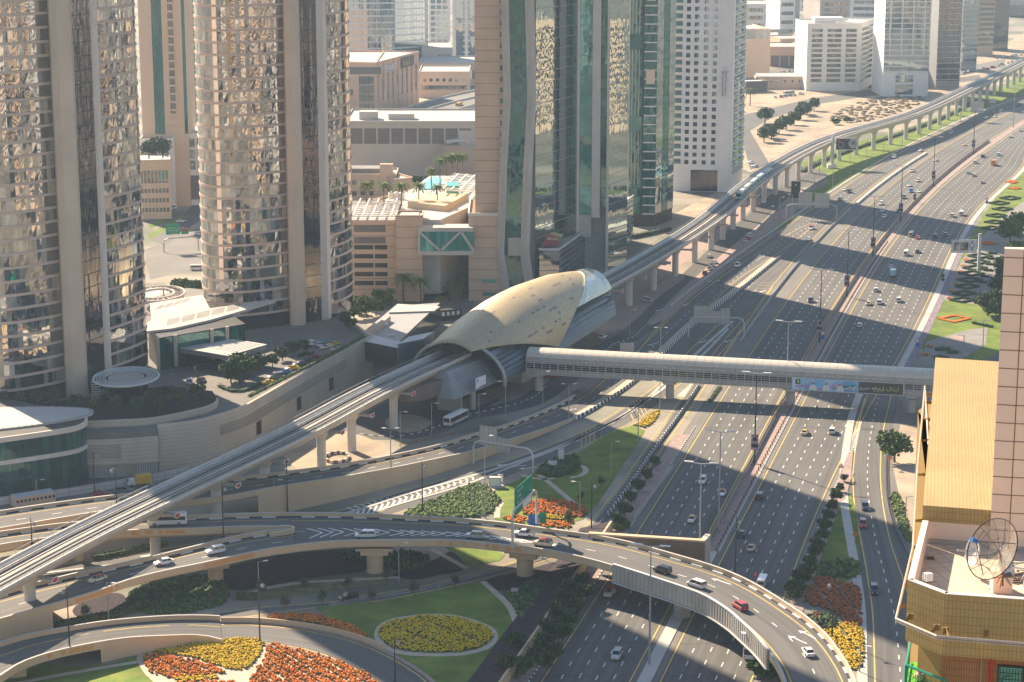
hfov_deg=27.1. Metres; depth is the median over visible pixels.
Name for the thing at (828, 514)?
dark tree
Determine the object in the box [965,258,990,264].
box hedge
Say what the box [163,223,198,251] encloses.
direction sign
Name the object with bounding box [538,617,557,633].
dark tree
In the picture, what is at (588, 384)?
approach shoulder
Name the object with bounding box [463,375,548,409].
bus stop paving
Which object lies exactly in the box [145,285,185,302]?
round pergola
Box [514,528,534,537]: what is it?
car
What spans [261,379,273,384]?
sports car
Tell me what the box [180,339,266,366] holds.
entrance porch
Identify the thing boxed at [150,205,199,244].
street between towers
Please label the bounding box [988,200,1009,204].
box hedge
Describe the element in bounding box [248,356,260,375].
shade tree
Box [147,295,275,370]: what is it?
hotel entrance
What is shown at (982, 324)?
hedge
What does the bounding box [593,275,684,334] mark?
roadside paving
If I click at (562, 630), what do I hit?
dark tree
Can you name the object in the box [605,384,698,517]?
crash barrier
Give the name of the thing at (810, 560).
dark tree
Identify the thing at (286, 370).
sports car
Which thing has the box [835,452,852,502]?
gore paving
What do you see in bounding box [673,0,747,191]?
white tower
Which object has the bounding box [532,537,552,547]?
suv car
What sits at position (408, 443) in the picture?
guard rail
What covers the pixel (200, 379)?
saloon car
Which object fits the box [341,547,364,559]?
shrub bed
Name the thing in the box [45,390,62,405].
dark tree
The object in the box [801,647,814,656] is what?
saloon car
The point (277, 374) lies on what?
suv car
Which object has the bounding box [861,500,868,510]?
suv car
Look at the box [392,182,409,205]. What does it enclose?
date palm
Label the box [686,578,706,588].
minivan car
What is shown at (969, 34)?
grey tower
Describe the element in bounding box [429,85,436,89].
window
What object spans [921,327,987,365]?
paved area
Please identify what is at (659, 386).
concrete kerb
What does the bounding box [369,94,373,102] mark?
window
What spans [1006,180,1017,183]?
flower patch
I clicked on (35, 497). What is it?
site cabin
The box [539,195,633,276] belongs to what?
glazed podium
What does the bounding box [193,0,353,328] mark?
hotel tower
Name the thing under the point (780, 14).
building
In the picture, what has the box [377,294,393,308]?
shade tree
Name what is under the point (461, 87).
window
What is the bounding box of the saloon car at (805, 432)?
[801,429,808,434]
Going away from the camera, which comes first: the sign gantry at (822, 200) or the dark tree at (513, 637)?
the dark tree at (513, 637)
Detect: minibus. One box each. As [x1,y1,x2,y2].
[190,264,201,269]
[757,573,767,587]
[903,249,908,255]
[908,230,913,236]
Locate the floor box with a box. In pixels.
[927,554,934,559]
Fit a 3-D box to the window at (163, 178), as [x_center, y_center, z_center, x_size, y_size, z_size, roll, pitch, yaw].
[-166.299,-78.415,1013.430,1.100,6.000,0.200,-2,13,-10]
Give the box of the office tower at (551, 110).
[468,0,629,300]
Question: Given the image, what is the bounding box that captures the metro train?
[735,167,772,198]
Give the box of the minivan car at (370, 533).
[355,529,375,537]
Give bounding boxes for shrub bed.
[126,574,229,614]
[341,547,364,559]
[383,548,429,570]
[404,481,501,517]
[504,589,583,678]
[519,572,589,597]
[536,453,581,476]
[806,610,836,628]
[813,557,860,578]
[889,491,911,541]
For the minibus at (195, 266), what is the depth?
888.43 m
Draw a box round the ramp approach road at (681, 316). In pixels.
[573,221,817,413]
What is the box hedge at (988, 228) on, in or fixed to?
on the gravel bed at (989, 235)
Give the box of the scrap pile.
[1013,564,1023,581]
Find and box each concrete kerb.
[45,329,728,573]
[140,321,733,557]
[669,98,1013,305]
[839,394,867,681]
[897,166,1023,366]
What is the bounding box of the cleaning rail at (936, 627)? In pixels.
[895,385,1023,646]
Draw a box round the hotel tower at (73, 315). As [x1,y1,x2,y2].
[0,0,147,403]
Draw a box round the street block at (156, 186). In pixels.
[140,152,171,219]
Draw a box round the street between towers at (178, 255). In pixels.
[145,227,201,279]
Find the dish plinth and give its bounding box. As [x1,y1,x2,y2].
[989,571,1013,592]
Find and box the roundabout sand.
[385,415,430,432]
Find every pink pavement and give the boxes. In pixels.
[509,435,688,681]
[760,472,853,681]
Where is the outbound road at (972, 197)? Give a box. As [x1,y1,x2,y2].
[658,125,1023,681]
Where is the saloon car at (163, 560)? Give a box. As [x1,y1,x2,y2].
[154,557,174,565]
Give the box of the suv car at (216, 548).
[205,544,225,554]
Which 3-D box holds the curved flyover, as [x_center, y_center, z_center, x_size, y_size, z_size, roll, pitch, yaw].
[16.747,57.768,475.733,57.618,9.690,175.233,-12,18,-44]
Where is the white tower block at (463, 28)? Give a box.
[452,0,474,55]
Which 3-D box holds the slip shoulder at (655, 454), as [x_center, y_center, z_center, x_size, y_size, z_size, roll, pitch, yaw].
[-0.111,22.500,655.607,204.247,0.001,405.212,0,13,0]
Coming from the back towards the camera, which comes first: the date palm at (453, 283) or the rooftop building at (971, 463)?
the date palm at (453, 283)
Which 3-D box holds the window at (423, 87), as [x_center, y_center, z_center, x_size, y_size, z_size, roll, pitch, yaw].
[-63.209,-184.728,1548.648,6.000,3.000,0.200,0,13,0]
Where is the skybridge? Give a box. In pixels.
[418,224,474,254]
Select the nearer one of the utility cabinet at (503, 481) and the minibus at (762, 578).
the minibus at (762, 578)
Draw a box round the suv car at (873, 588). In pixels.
[869,582,878,594]
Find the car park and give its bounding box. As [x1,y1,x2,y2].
[792,59,1004,85]
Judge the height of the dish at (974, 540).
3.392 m
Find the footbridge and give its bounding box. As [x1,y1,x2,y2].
[526,347,933,412]
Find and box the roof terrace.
[352,173,474,293]
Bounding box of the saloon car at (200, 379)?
[196,377,205,382]
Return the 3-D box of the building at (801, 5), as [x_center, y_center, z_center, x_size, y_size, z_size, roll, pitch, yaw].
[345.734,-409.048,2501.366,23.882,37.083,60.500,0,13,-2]
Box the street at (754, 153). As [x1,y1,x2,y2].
[743,75,979,169]
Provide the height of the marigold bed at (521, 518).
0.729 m
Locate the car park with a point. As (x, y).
(988, 64)
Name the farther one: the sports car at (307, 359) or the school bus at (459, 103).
the school bus at (459, 103)
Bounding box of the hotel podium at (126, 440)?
[35,288,372,477]
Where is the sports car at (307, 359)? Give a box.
[302,357,313,361]
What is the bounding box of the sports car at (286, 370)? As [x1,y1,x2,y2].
[281,369,292,372]
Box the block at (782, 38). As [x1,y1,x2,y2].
[770,35,794,42]
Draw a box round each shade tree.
[218,360,241,382]
[227,351,254,380]
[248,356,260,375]
[349,304,361,316]
[353,294,378,317]
[369,298,386,315]
[371,288,388,297]
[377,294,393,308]
[411,176,420,182]
[875,428,913,461]
[975,291,997,315]
[983,296,1001,319]
[987,273,1002,288]
[989,287,1001,297]
[993,255,1003,265]
[993,262,1003,274]
[994,216,1023,240]
[1005,240,1023,246]
[1008,211,1023,227]
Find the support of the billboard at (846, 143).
on the ground at (682, 200)
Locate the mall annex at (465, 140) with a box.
[441,130,474,175]
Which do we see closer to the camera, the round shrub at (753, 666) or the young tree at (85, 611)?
the round shrub at (753, 666)
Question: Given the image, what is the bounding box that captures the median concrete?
[637,551,717,681]
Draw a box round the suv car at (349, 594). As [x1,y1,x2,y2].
[338,589,358,600]
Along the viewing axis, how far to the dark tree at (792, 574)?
500.70 m
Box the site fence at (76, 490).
[0,465,189,504]
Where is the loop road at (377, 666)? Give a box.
[221,624,429,681]
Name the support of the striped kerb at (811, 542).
on the road shoulder at (774, 305)
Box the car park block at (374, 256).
[352,198,402,299]
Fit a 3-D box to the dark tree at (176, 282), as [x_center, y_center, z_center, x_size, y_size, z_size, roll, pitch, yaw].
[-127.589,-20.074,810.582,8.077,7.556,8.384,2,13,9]
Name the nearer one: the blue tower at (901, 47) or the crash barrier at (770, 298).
the crash barrier at (770, 298)
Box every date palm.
[356,180,374,202]
[374,181,392,202]
[384,288,396,305]
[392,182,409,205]
[392,272,414,301]
[410,181,427,198]
[410,275,431,303]
[424,167,438,184]
[429,183,445,199]
[432,157,445,177]
[434,295,445,302]
[438,154,452,175]
[442,284,453,300]
[443,152,460,174]
[447,281,457,296]
[450,153,465,172]
[450,287,462,304]
[454,276,465,284]
[460,152,469,171]
[461,279,468,293]
[745,88,756,105]
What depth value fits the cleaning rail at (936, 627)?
112.21 m
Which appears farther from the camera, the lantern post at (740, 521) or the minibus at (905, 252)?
the minibus at (905, 252)
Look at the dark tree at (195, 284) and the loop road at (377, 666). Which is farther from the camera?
the dark tree at (195, 284)
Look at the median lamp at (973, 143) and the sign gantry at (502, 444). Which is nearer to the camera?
the sign gantry at (502, 444)
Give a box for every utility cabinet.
[488,476,503,487]
[498,474,505,483]
[548,461,556,465]
[558,448,563,459]
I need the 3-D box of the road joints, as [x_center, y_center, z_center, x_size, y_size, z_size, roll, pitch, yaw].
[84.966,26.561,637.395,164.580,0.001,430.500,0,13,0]
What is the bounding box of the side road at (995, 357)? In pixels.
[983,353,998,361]
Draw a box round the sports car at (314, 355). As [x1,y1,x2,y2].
[307,353,320,357]
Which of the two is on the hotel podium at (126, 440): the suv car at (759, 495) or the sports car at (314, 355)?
the sports car at (314, 355)
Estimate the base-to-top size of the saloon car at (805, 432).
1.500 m
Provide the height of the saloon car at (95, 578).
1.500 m
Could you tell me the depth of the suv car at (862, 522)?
542.83 m
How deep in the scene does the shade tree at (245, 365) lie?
640.11 m
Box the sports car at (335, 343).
[328,341,340,344]
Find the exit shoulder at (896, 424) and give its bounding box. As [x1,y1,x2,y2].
[850,396,910,669]
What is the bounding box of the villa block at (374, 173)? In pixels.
[351,163,398,200]
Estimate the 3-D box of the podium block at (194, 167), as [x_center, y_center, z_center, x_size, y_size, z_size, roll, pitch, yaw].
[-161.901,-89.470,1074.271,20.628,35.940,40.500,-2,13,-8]
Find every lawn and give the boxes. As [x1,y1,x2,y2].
[3,656,152,681]
[148,215,185,237]
[148,219,166,227]
[236,572,403,598]
[316,582,511,681]
[446,547,504,565]
[492,425,644,527]
[761,216,798,236]
[795,73,1023,199]
[819,492,860,580]
[922,172,1023,360]
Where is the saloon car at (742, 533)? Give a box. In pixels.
[737,530,746,537]
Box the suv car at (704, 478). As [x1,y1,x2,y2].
[698,474,706,483]
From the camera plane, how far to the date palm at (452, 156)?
937.88 m
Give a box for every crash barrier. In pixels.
[574,255,780,419]
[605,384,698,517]
[739,259,800,342]
[811,206,851,247]
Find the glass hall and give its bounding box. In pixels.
[0,398,93,496]
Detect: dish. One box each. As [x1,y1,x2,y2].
[957,540,979,566]
[966,518,1017,587]
[998,546,1023,586]
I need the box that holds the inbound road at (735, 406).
[539,108,1023,681]
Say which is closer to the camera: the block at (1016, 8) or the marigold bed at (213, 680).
the marigold bed at (213, 680)
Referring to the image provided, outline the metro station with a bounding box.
[398,268,616,410]
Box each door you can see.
[93,466,105,477]
[137,463,149,473]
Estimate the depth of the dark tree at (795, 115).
1385.98 m
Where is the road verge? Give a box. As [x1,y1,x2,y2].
[38,330,742,580]
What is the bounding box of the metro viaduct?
[0,57,1023,601]
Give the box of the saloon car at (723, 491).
[718,488,726,495]
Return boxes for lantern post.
[30,516,35,544]
[61,583,69,646]
[93,454,97,496]
[110,468,116,503]
[221,485,226,537]
[258,579,263,641]
[286,458,290,511]
[394,635,400,681]
[422,465,426,511]
[591,482,596,528]
[734,515,741,572]
[828,583,833,636]
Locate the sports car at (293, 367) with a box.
[284,365,299,368]
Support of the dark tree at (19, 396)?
on the hotel podium at (126, 440)
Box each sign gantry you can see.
[473,425,533,473]
[688,306,744,338]
[785,192,836,219]
[960,101,983,120]
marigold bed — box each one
[143,652,225,677]
[153,636,264,669]
[174,673,218,681]
[179,678,235,681]
[249,642,378,681]
[267,612,367,636]
[378,614,493,652]
[503,514,573,527]
[522,498,587,516]
[538,513,564,519]
[633,409,659,427]
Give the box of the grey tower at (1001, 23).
[993,0,1009,49]
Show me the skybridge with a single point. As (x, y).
(453, 239)
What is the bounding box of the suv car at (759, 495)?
[755,491,763,499]
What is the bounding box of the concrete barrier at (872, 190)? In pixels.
[854,152,927,204]
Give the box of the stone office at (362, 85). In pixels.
[349,51,383,110]
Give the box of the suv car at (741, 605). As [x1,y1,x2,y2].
[731,600,748,610]
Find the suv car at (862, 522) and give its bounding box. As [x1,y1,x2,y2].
[859,517,866,527]
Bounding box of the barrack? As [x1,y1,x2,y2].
[754,73,802,88]
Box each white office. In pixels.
[794,16,861,90]
[835,18,873,89]
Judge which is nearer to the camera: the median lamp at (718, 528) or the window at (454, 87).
the median lamp at (718, 528)
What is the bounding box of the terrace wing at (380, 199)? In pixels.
[372,191,406,200]
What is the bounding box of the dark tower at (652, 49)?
[627,0,675,225]
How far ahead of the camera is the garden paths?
501.01 m
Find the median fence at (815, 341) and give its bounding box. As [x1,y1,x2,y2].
[710,140,988,536]
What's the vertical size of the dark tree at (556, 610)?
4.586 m
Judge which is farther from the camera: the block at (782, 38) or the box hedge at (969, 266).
the block at (782, 38)
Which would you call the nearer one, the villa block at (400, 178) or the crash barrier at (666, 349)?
the crash barrier at (666, 349)
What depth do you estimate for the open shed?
1586.96 m
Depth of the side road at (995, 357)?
729.24 m
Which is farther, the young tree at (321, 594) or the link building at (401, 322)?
the link building at (401, 322)
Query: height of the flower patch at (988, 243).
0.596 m
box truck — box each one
[127,472,151,486]
[890,268,895,276]
[991,159,996,165]
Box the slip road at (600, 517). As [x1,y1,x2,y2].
[213,293,765,618]
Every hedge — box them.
[53,602,144,627]
[91,539,171,559]
[217,380,262,392]
[231,589,264,600]
[248,334,364,396]
[297,351,316,356]
[633,225,671,238]
[707,385,721,401]
[801,100,976,171]
[931,353,947,358]
[933,345,953,350]
[945,349,962,353]
[949,296,974,302]
[951,289,976,295]
[954,282,979,288]
[957,276,982,282]
[958,270,984,276]
[962,264,987,270]
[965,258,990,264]
[967,252,992,258]
[971,321,994,327]
[981,225,997,229]
[984,219,999,223]
[985,213,1006,217]
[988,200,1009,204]
[992,206,1012,210]
[999,195,1020,199]
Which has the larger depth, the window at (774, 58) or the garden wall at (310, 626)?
the window at (774, 58)
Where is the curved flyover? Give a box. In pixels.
[289,512,855,681]
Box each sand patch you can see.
[283,431,384,468]
[655,192,727,234]
[743,33,1023,171]
[893,425,916,532]
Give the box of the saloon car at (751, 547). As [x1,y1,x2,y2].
[747,543,755,551]
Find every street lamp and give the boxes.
[106,582,115,619]
[382,428,398,466]
[398,542,408,582]
[400,411,407,440]
[431,403,438,434]
[484,435,493,517]
[498,381,505,412]
[571,481,580,512]
[611,441,619,472]
[630,408,638,441]
[859,645,871,671]
[904,495,913,528]
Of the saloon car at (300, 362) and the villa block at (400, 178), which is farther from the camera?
the villa block at (400, 178)
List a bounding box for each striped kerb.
[356,384,546,436]
[528,426,695,681]
[605,311,657,350]
[759,448,853,681]
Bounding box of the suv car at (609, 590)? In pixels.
[603,585,614,597]
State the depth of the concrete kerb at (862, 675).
540.97 m
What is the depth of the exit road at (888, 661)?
527.08 m
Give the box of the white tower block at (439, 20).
[429,0,449,40]
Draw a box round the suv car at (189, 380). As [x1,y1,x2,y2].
[186,377,192,384]
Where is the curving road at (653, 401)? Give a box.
[42,324,736,576]
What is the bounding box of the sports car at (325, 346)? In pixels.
[320,344,332,348]
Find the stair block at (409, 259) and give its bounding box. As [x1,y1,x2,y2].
[395,210,423,301]
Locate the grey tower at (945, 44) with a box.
[928,0,963,89]
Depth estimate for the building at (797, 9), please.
2272.81 m
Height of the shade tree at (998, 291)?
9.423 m
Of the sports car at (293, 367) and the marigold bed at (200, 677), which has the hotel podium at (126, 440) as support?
the sports car at (293, 367)
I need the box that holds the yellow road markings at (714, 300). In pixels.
[574,221,815,402]
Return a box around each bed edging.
[137,645,363,681]
[374,614,497,655]
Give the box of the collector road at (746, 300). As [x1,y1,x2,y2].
[665,97,1023,356]
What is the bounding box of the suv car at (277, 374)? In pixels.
[267,371,282,378]
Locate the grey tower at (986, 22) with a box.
[977,0,995,55]
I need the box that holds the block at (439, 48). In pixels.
[421,41,452,55]
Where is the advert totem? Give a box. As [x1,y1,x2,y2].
[791,181,800,197]
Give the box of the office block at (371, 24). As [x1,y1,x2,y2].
[348,0,393,49]
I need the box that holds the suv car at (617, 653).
[611,646,622,660]
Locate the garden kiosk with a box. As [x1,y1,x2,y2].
[91,366,159,402]
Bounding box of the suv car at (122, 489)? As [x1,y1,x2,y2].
[114,485,132,493]
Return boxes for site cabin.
[10,488,55,507]
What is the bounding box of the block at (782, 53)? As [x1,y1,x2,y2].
[770,42,794,65]
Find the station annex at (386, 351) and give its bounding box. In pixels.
[365,332,433,368]
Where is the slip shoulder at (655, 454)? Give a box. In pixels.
[260,302,762,613]
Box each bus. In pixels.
[440,307,461,320]
[443,408,468,425]
[455,101,462,105]
[743,647,754,659]
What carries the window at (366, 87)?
in the stone office at (362, 85)
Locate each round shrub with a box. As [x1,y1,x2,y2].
[612,523,625,529]
[621,520,631,528]
[746,660,761,675]
[756,663,778,677]
[830,118,839,123]
[843,116,851,121]
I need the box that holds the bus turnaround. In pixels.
[346,390,500,439]
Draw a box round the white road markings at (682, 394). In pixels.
[348,108,1023,681]
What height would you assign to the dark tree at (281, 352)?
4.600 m
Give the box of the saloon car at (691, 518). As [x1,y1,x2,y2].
[687,514,696,522]
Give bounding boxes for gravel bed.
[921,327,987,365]
[944,201,1023,304]
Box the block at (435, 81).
[419,65,470,97]
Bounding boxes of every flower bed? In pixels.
[803,575,862,626]
[823,621,864,669]
[937,314,970,322]
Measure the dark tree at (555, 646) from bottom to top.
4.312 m
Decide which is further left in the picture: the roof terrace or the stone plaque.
the roof terrace
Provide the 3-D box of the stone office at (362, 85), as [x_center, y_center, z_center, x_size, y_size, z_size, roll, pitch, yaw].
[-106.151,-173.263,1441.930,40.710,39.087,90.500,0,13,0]
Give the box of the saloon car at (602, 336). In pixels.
[599,334,606,338]
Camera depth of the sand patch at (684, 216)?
1033.72 m
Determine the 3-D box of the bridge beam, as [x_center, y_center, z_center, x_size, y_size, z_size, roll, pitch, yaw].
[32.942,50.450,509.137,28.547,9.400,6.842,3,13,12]
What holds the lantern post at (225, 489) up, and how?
on the ramp at (19, 615)
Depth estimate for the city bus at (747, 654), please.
451.48 m
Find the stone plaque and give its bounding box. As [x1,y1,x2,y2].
[951,335,962,341]
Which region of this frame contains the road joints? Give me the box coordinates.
[546,290,890,676]
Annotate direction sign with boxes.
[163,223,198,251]
[511,474,537,547]
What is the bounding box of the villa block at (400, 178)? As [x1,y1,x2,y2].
[386,172,413,194]
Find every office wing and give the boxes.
[349,49,418,108]
[394,0,428,59]
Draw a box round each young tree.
[79,603,91,616]
[256,580,266,599]
[280,592,290,611]
[299,576,309,588]
[317,589,327,606]
[341,576,353,590]
[366,587,377,600]
[382,567,392,584]
[409,580,419,598]
[450,571,459,590]
[563,507,573,529]
[577,491,585,500]
[598,475,604,484]
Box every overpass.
[401,89,474,108]
[771,28,794,34]
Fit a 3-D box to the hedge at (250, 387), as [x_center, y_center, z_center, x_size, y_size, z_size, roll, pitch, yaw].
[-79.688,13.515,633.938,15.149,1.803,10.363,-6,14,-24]
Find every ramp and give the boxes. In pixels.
[0,394,575,530]
[0,512,294,560]
[0,528,298,640]
[0,614,222,681]
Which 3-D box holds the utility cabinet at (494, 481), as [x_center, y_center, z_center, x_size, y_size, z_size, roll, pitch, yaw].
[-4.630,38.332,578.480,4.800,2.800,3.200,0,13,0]
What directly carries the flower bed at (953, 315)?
on the lawn at (942, 328)
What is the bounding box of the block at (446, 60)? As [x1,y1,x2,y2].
[419,56,474,85]
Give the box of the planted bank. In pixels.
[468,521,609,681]
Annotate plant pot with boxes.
[915,672,923,681]
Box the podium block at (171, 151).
[140,136,176,204]
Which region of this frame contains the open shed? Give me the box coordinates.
[745,78,767,92]
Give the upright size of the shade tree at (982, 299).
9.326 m
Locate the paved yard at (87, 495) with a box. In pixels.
[0,456,279,509]
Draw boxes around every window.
[151,171,153,182]
[158,170,160,182]
[162,170,164,182]
[189,139,194,146]
[190,150,194,157]
[190,161,195,168]
[350,67,380,73]
[359,76,363,84]
[359,85,363,93]
[359,94,364,102]
[359,103,364,108]
[364,76,368,84]
[364,85,368,93]
[364,94,368,102]
[368,76,373,84]
[369,85,373,93]
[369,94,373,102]
[382,79,384,99]
[406,72,407,92]
[415,70,416,89]
[421,85,428,89]
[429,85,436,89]
[436,85,443,89]
[444,85,451,89]
[451,85,458,89]
[459,85,466,89]
[482,279,496,295]
[771,55,778,65]
[780,55,788,65]
[789,55,794,65]
[895,79,912,81]
[895,85,912,93]
[896,75,912,77]
[997,664,1023,681]
[1009,5,1020,16]
[1021,5,1023,16]
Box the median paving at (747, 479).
[711,120,1023,550]
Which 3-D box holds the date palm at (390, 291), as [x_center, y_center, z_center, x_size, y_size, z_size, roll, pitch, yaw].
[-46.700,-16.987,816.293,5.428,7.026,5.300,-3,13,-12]
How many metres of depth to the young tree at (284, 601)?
479.60 m
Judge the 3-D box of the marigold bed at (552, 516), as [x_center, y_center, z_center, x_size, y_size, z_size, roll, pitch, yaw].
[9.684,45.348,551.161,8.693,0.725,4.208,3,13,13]
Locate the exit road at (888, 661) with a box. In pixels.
[848,394,909,681]
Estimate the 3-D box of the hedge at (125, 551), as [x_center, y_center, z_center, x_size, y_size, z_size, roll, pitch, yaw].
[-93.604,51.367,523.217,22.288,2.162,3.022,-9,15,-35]
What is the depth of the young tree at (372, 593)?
484.79 m
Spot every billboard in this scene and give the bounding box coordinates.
[792,377,903,395]
[827,134,857,168]
[951,233,981,270]
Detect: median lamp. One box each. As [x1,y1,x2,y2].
[632,542,670,664]
[684,460,718,538]
[704,429,736,531]
[742,371,770,462]
[775,320,801,402]
[810,268,833,342]
[838,229,859,295]
[865,195,884,256]
[894,165,908,220]
[927,136,937,186]
[968,108,980,153]
[1010,86,1021,126]
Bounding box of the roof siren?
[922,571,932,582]
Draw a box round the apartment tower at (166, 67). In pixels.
[138,0,194,205]
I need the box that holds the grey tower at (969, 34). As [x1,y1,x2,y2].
[960,0,979,70]
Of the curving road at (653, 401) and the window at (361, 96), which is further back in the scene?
the window at (361, 96)
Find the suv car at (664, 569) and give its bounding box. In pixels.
[652,564,671,574]
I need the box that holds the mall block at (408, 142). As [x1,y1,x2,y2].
[350,109,474,175]
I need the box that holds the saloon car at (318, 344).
[314,341,322,346]
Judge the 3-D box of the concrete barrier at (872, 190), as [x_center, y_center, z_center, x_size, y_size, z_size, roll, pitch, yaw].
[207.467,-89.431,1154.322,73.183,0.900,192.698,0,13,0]
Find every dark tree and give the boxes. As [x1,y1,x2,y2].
[0,390,11,398]
[11,391,26,401]
[29,389,44,404]
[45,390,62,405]
[67,394,82,406]
[87,398,102,412]
[108,395,124,410]
[129,396,145,412]
[140,140,157,158]
[142,389,157,405]
[147,136,163,155]
[152,395,167,409]
[153,139,172,157]
[160,385,175,399]
[166,278,184,291]
[170,389,187,405]
[184,279,202,288]
[189,383,205,399]
[253,353,268,369]
[267,353,279,366]
[274,346,289,360]
[284,340,301,355]
[297,339,311,352]
[338,311,350,324]
[343,317,357,330]
[494,652,514,667]
[504,630,525,646]
[512,655,535,674]
[525,645,547,667]
[533,631,555,649]
[535,650,557,671]
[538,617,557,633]
[544,640,564,657]
[547,601,564,619]
[550,621,573,642]
[554,587,575,606]
[559,577,578,590]
[559,608,578,625]
[565,595,584,612]
[573,573,588,584]
[573,582,594,601]
[611,513,626,523]
[616,501,633,516]
[623,490,637,502]
[630,478,645,491]
[641,468,653,478]
[650,456,661,465]
[756,107,774,122]
[757,127,772,141]
[761,123,775,137]
[765,127,778,139]
[773,118,786,133]
[779,115,794,129]
[783,578,799,590]
[787,111,801,124]
[787,587,803,601]
[791,568,800,577]
[794,105,807,115]
[794,569,812,581]
[796,579,807,590]
[798,563,814,574]
[800,102,812,115]
[802,555,817,567]
[806,544,823,556]
[809,97,820,110]
[809,537,825,547]
[814,528,829,539]
[816,518,832,529]
[822,509,835,519]
[825,498,838,511]
[829,488,843,499]
[835,482,844,489]
[840,474,848,479]
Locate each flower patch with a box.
[977,241,997,244]
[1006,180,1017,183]
[1008,186,1021,189]
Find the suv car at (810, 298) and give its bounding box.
[808,296,813,302]
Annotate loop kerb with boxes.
[221,622,435,681]
[223,642,366,681]
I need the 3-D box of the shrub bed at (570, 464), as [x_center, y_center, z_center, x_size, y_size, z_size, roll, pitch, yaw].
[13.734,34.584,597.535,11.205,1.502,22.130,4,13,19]
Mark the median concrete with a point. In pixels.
(662, 645)
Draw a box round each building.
[365,303,440,367]
[746,0,765,26]
[765,0,799,23]
[766,0,794,34]
[800,0,802,10]
[803,0,849,18]
[850,0,874,17]
[904,247,1023,681]
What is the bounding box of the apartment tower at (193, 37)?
[191,0,196,123]
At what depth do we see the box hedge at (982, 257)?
918.91 m
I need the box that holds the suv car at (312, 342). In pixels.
[309,339,315,345]
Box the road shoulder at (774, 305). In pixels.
[530,97,1023,681]
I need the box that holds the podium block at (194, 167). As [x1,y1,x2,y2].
[189,124,199,204]
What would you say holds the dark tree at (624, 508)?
on the ground at (682, 200)
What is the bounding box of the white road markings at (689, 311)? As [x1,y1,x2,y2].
[583,223,813,404]
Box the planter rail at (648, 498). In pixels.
[634,464,672,517]
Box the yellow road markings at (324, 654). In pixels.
[221,624,425,681]
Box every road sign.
[528,513,545,525]
[620,343,633,351]
[753,572,757,582]
[813,612,818,621]
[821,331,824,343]
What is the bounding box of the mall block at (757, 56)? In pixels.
[745,24,770,77]
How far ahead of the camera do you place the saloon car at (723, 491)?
570.33 m
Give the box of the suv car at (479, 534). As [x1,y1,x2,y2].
[464,530,484,539]
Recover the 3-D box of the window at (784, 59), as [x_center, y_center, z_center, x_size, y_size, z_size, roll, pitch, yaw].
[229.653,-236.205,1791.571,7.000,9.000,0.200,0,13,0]
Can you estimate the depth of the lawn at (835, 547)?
532.34 m
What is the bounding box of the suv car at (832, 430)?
[828,427,835,433]
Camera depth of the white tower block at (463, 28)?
1785.36 m
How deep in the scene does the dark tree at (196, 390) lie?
612.76 m
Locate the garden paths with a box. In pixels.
[19,465,588,681]
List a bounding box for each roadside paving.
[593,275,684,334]
[648,198,798,324]
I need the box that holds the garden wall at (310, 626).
[221,617,382,648]
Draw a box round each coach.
[147,511,187,526]
[783,90,794,94]
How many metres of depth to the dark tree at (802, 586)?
491.70 m
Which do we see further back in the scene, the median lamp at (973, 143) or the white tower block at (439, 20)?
the white tower block at (439, 20)
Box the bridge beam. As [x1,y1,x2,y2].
[588,531,710,563]
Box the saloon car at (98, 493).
[91,490,108,496]
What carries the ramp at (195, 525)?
on the ground at (682, 200)
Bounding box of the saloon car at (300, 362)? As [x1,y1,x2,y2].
[292,360,307,364]
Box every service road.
[393,172,825,439]
[768,164,829,187]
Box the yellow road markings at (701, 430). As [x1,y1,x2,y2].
[63,98,1023,681]
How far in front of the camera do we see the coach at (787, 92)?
1568.52 m
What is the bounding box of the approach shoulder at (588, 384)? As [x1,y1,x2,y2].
[525,243,760,428]
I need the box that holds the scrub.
[830,95,923,121]
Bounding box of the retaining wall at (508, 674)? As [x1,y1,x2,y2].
[498,521,611,681]
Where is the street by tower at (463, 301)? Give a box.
[438,285,474,323]
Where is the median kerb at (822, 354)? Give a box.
[718,123,1023,550]
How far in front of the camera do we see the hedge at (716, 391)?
678.35 m
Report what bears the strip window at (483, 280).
in the office tower at (551, 110)
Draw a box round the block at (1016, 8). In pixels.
[1009,0,1023,16]
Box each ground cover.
[72,593,129,621]
[223,548,366,589]
[395,552,464,578]
[486,562,587,589]
[904,223,977,366]
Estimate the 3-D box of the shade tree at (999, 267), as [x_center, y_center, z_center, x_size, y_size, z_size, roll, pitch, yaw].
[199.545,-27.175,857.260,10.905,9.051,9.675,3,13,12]
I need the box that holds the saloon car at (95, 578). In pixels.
[88,573,107,583]
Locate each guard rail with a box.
[329,441,659,606]
[400,422,499,445]
[886,456,908,558]
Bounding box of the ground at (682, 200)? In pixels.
[0,0,1023,681]
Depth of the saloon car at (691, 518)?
547.04 m
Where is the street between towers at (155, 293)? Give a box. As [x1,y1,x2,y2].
[146,281,201,296]
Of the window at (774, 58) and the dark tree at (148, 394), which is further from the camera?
the window at (774, 58)
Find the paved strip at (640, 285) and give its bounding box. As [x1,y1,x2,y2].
[610,200,758,310]
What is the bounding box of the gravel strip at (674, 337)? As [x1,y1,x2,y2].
[573,257,776,417]
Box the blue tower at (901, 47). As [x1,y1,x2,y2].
[871,0,931,96]
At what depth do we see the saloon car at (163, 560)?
490.70 m

